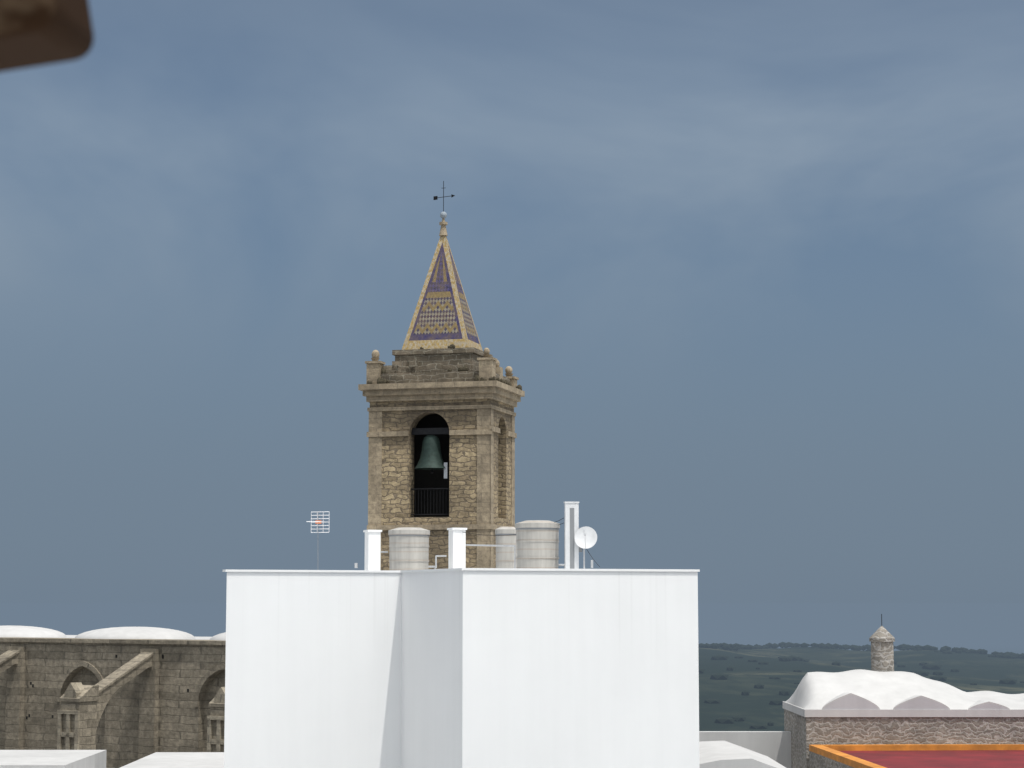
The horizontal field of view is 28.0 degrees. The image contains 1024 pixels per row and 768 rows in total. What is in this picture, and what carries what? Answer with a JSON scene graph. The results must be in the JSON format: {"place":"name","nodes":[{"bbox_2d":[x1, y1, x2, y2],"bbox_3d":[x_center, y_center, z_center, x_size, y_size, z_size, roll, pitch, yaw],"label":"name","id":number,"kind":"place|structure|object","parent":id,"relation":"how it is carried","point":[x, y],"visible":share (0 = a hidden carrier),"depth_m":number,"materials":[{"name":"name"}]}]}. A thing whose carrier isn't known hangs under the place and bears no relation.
{"place":"outdoors","nodes":[
{"label":"outdoors","id":0,"kind":"place"},
{"bbox_2d":[0,0,93,71],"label":"old beam end","id":1,"kind":"structure","parent":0,"point":[34,33],"depth_m":1.14,"materials":[{"name":"brown wood"}]},
{"bbox_2d":[0,603,1023,730],"bbox_3d":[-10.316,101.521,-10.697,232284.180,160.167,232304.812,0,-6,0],"label":"hillside","id":2,"kind":"structure","parent":0,"point":[990,628],"depth_m":8870.01,"materials":[{"name":"green plant"}]},
{"bbox_2d":[0,750,223,767],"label":"rooftops","id":3,"kind":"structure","parent":2,"relation":"on","point":[52,758],"depth_m":69.16,"materials":[{"name":"white paint"}]},
{"bbox_2d":[0,637,225,767],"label":"stone wall","id":4,"kind":"structure","parent":2,"relation":"on","point":[123,702],"depth_m":86.18,"materials":[{"name":"stone"}]},
{"bbox_2d":[0,625,225,639],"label":"domed roof","id":5,"kind":"structure","parent":4,"relation":"on","point":[106,633],"depth_m":90.09,"materials":[{"name":"white paint"}]},
{"bbox_2d":[358,181,524,569],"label":"bell tower","id":6,"kind":"structure","parent":2,"relation":"on","point":[442,394],"depth_m":90.32,"materials":[{"name":"stone"}]},
{"bbox_2d":[223,528,699,767],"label":"building","id":7,"kind":"structure","parent":2,"relation":"on","point":[457,663],"depth_m":45.43,"materials":[{"name":"paint"}]},
{"bbox_2d":[306,511,329,532],"bbox_3d":[-4.943,4.013,51.751,0.515,1.602,0.458,-2,-6,20],"label":"tv aerial","id":8,"kind":"object","parent":7,"relation":"on","point":[317,521],"visible":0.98,"depth_m":51.99,"materials":[{"name":"metal"}]},
{"bbox_2d":[388,527,435,569],"bbox_3d":[-2.539,4.191,51.375,1.149,1.170,1.049,5,-8,-39],"label":"water tank","id":9,"kind":"object","parent":7,"relation":"on","point":[408,548],"visible":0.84,"depth_m":50.93,"materials":[{"name":"white paint"}]},
{"bbox_2d":[381,544,515,567],"bbox_3d":[-1.513,4.339,50.763,3.701,0.747,0.451,-3,-7,24],"label":"roof pipe","id":10,"kind":"object","parent":7,"relation":"on","point":[514,546],"visible":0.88,"depth_m":50.11,"materials":[{"name":"white metal"}]},
{"bbox_2d":[354,518,599,567],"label":"pipes","id":11,"kind":"object","parent":7,"relation":"on","point":[356,564],"visible":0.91,"depth_m":50.31,"materials":[{"name":"metal"}]},
{"bbox_2d":[495,527,516,567],"bbox_3d":[-0.105,4.221,51.861,0.661,1.212,0.605,5,-8,-39],"label":"water tank","id":12,"kind":"object","parent":7,"relation":"on","point":[504,557],"visible":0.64,"depth_m":51.60,"materials":[{"name":"white paint"}]},
{"bbox_2d":[515,520,564,568],"bbox_3d":[0.647,3.889,48.894,1.172,1.251,1.069,5,-8,-39],"label":"water tank","id":13,"kind":"object","parent":7,"relation":"on","point":[537,543],"visible":0.89,"depth_m":48.44,"materials":[{"name":"white paint"}]},
{"bbox_2d":[564,502,596,568],"bbox_3d":[1.580,3.610,48.294,0.761,1.680,0.431,-5,-8,39],"label":"satellite dish","id":14,"kind":"object","parent":7,"relation":"on","point":[577,539],"visible":0.96,"depth_m":48.31,"materials":[{"name":"white metal"}]},
{"bbox_2d":[699,731,791,767],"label":"roof","id":15,"kind":"structure","parent":2,"relation":"on","point":[744,749],"depth_m":57.21,"materials":[{"name":"white paint"}]},
{"bbox_2d":[698,642,1023,728],"bbox_3d":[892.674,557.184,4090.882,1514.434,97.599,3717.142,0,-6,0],"label":"ridge trees","id":16,"kind":"object","parent":2,"relation":"on","point":[736,647],"visible":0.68,"depth_m":3656.00,"materials":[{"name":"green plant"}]},
{"bbox_2d":[784,709,1023,767],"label":"chapel wall","id":17,"kind":"structure","parent":2,"relation":"on","point":[806,732],"depth_m":54.34,"materials":[{"name":"beige stone"}]},
{"bbox_2d":[782,669,1023,716],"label":"domed roof","id":18,"kind":"structure","parent":17,"relation":"on","point":[859,693],"depth_m":55.03,"materials":[{"name":"white paint"}]},
{"bbox_2d":[869,614,894,671],"bbox_3d":[10.338,7.677,57.211,0.712,2.500,0.712,0,-6,0],"label":"turret","id":19,"kind":"object","parent":18,"relation":"on","point":[881,639],"visible":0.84,"depth_m":56.97,"materials":[{"name":"beige stone"}]},
{"bbox_2d":[809,744,1023,767],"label":"roof","id":20,"kind":"structure","parent":2,"relation":"on","point":[925,756],"depth_m":52.27,"materials":[{"name":"paint"}]},
{"bbox_2d":[0,0,1023,602],"label":"sky","id":21,"kind":"structure","parent":0,"point":[749,274],"materials":[{"name":"blue"}]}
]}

